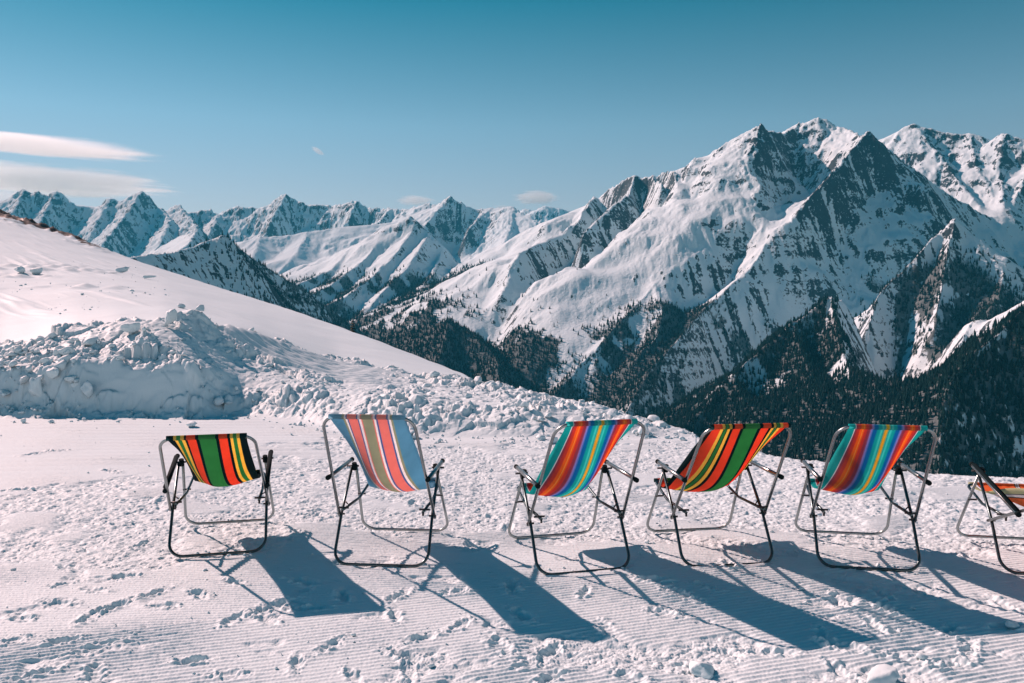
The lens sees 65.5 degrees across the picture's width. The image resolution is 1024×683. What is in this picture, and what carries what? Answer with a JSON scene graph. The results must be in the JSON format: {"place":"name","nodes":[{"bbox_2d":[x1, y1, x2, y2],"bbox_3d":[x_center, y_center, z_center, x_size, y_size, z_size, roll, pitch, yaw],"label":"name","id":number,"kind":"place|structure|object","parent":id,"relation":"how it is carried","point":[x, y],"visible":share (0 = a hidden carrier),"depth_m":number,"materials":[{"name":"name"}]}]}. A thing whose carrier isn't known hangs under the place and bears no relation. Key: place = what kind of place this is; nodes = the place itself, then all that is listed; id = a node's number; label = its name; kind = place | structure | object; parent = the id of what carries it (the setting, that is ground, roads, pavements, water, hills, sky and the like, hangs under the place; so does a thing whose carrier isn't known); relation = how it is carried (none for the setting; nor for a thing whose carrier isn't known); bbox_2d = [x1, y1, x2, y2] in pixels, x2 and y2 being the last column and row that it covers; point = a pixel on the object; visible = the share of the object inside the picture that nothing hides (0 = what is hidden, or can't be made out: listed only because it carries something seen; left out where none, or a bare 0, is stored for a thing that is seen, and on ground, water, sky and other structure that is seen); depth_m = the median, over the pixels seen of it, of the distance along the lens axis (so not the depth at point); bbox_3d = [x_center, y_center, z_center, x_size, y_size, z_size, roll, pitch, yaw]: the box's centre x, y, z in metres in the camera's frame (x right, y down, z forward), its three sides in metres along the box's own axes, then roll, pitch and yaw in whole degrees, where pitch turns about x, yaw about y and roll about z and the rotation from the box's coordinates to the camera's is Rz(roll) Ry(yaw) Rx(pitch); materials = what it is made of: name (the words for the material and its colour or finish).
{"place":"outdoors","nodes":[
{"label":"outdoors","id":0,"kind":"place"},
{"bbox_2d":[0,209,467,377],"bbox_3d":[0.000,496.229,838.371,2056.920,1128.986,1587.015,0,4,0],"label":"snow hill","id":1,"kind":"structure","parent":0,"point":[24,243],"depth_m":29.16,"materials":[{"name":"white snow"}]},
{"bbox_2d":[14,266,24,272],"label":"snow chunk","id":2,"kind":"object","parent":1,"relation":"on","point":[20,269],"visible":1,"depth_m":35.32,"materials":[{"name":"white snow"}]},
{"bbox_2d":[30,267,42,273],"bbox_3d":[-21.435,-3.193,36.003,0.567,0.359,0.526,0,4,0],"label":"snow chunk","id":3,"kind":"object","parent":1,"relation":"on","point":[38,270],"visible":1,"depth_m":35.83,"materials":[{"name":"white snow"}]},
{"bbox_2d":[115,267,128,272],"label":"snow chunk","id":4,"kind":"object","parent":1,"relation":"on","point":[122,269],"visible":0.98,"depth_m":45.78,"materials":[{"name":"white snow"}]},
{"bbox_2d":[142,275,155,278],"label":"snow slab","id":5,"kind":"structure","parent":1,"relation":"on","point":[147,276],"depth_m":42.77,"materials":[{"name":"white snow"}]},
{"bbox_2d":[350,321,355,331],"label":"fir tree","id":6,"kind":"object","parent":1,"relation":"on","point":[352,328],"visible":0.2,"depth_m":60.79,"materials":[{"name":"green plant"}]},
{"bbox_2d":[0,310,1023,682],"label":"snow ground","id":7,"kind":"structure","parent":0,"point":[512,608],"depth_m":4.89,"materials":[{"name":"white snow"}]},
{"bbox_2d":[0,389,10,395],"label":"snow chunk","id":8,"kind":"object","parent":7,"relation":"on","point":[4,392],"visible":1,"depth_m":10.29,"materials":[{"name":"white snow"}]},
{"bbox_2d":[20,376,29,384],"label":"snow chunk","id":9,"kind":"object","parent":7,"relation":"on","point":[24,379],"visible":0.98,"depth_m":10.34,"materials":[{"name":"white snow"}]},
{"bbox_2d":[64,375,76,381],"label":"snow chunk","id":10,"kind":"object","parent":7,"relation":"on","point":[71,378],"visible":1,"depth_m":10.32,"materials":[{"name":"white snow"}]},
{"bbox_2d":[186,420,195,426],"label":"snow chunk","id":11,"kind":"object","parent":7,"relation":"on","point":[192,423],"visible":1,"depth_m":9.49,"materials":[{"name":"white snow"}]},
{"bbox_2d":[158,433,274,557],"bbox_3d":[-1.834,0.891,5.005,0.620,0.796,1.038,-1,4,-13],"label":"deck chair","id":12,"kind":"object","parent":7,"relation":"on","point":[219,460],"visible":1,"depth_m":4.81,"materials":[{"name":"fabric"}]},
{"bbox_2d":[322,414,448,567],"bbox_3d":[-0.749,0.833,4.841,0.620,0.931,0.968,0,4,5],"label":"deck chair","id":13,"kind":"object","parent":7,"relation":"on","point":[385,450],"visible":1,"depth_m":4.63,"materials":[{"name":"fabric"}]},
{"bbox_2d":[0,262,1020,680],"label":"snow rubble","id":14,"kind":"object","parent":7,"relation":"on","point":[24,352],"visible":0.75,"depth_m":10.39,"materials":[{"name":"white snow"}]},
{"bbox_2d":[28,377,42,396],"bbox_3d":[-6.174,0.595,10.316,0.163,0.280,0.137,-3,5,-42],"label":"snow chunk","id":15,"kind":"object","parent":14,"relation":"on","point":[35,387],"visible":1,"depth_m":10.28,"materials":[{"name":"white snow"}]},
{"bbox_2d":[46,367,58,378],"bbox_3d":[-5.988,0.407,10.370,0.186,0.160,0.143,3,4,39],"label":"snow chunk","id":16,"kind":"object","parent":14,"relation":"on","point":[52,373],"visible":1,"depth_m":10.33,"materials":[{"name":"white snow"}]},
{"bbox_2d":[80,380,92,397],"bbox_3d":[-5.485,0.620,10.294,0.164,0.238,0.129,2,4,35],"label":"snow chunk","id":17,"kind":"object","parent":14,"relation":"on","point":[86,387],"visible":1,"depth_m":10.26,"materials":[{"name":"white snow"}]},
{"bbox_2d":[120,322,140,333],"bbox_3d":[-5.403,-0.187,11.277,0.263,0.170,0.182,-2,4,-34],"label":"snow chunk","id":18,"kind":"object","parent":14,"relation":"on","point":[132,327],"visible":1,"depth_m":11.22,"materials":[{"name":"white snow"}]},
{"bbox_2d":[165,309,177,325],"bbox_3d":[-4.926,-0.350,11.532,0.177,0.250,0.215,-2,4,-30],"label":"snow chunk","id":19,"kind":"object","parent":14,"relation":"on","point":[171,315],"visible":1,"depth_m":11.50,"materials":[{"name":"white snow"}]},
{"bbox_2d":[177,303,185,307],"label":"snow chunk","id":20,"kind":"object","parent":14,"relation":"on","point":[179,305],"visible":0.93,"depth_m":21.36,"materials":[{"name":"white snow"}]},
{"bbox_2d":[508,419,644,574],"bbox_3d":[0.364,0.848,4.722,0.620,0.917,0.978,-1,4,-14],"label":"deck chair","id":21,"kind":"object","parent":7,"relation":"on","point":[576,459],"visible":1,"depth_m":4.51,"materials":[{"name":"fabric"}]},
{"bbox_2d":[689,661,713,679],"bbox_3d":[0.799,1.383,3.364,0.104,0.080,0.101,1,4,18],"label":"snow chunk","id":22,"kind":"object","parent":7,"relation":"on","point":[705,670],"visible":0.94,"depth_m":3.33,"materials":[{"name":"white snow"}]},
{"bbox_2d":[646,423,791,566],"bbox_3d":[1.236,0.859,4.844,0.620,0.879,0.963,0,4,-8],"label":"deck chair","id":23,"kind":"object","parent":7,"relation":"on","point":[719,456],"visible":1,"depth_m":4.63,"materials":[{"name":"fabric"}]},
{"bbox_2d":[794,424,936,571],"bbox_3d":[2.093,0.860,4.776,0.620,0.885,0.978,1,4,9],"label":"deck chair","id":24,"kind":"object","parent":7,"relation":"on","point":[864,458],"visible":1,"depth_m":4.58,"materials":[{"name":"fabric"}]},
{"bbox_2d":[866,664,899,682],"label":"snow chunk","id":25,"kind":"object","parent":7,"relation":"on","point":[883,673],"visible":1,"depth_m":3.24,"materials":[{"name":"white snow"}]},
{"bbox_2d":[956,462,1023,574],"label":"deck chair","id":26,"kind":"object","parent":7,"relation":"on","point":[1009,494],"visible":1,"depth_m":4.72,"materials":[{"name":"metal"}]},
{"bbox_2d":[1005,620,1019,629],"bbox_3d":[2.405,1.362,3.830,0.065,0.047,0.062,-2,4,-31],"label":"snow chunk","id":27,"kind":"object","parent":7,"relation":"on","point":[1011,624],"visible":0.94,"depth_m":3.81,"materials":[{"name":"white snow"}]},
{"bbox_2d":[0,117,1023,476],"bbox_3d":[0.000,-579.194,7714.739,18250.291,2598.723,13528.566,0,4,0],"label":"mountains","id":28,"kind":"structure","parent":0,"point":[784,227],"depth_m":4391.90,"materials":[{"name":"white snow"}]},
{"bbox_2d":[189,231,1023,477],"bbox_3d":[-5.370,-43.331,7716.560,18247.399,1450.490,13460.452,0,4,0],"label":"forest","id":29,"kind":"object","parent":28,"relation":"on","point":[822,384],"visible":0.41,"depth_m":2355.25,"materials":[{"name":"green plant"}]},
{"bbox_2d":[0,0,1023,213],"label":"sky","id":30,"kind":"structure","parent":0,"point":[219,106],"materials":[{"name":"blue"}]}
]}

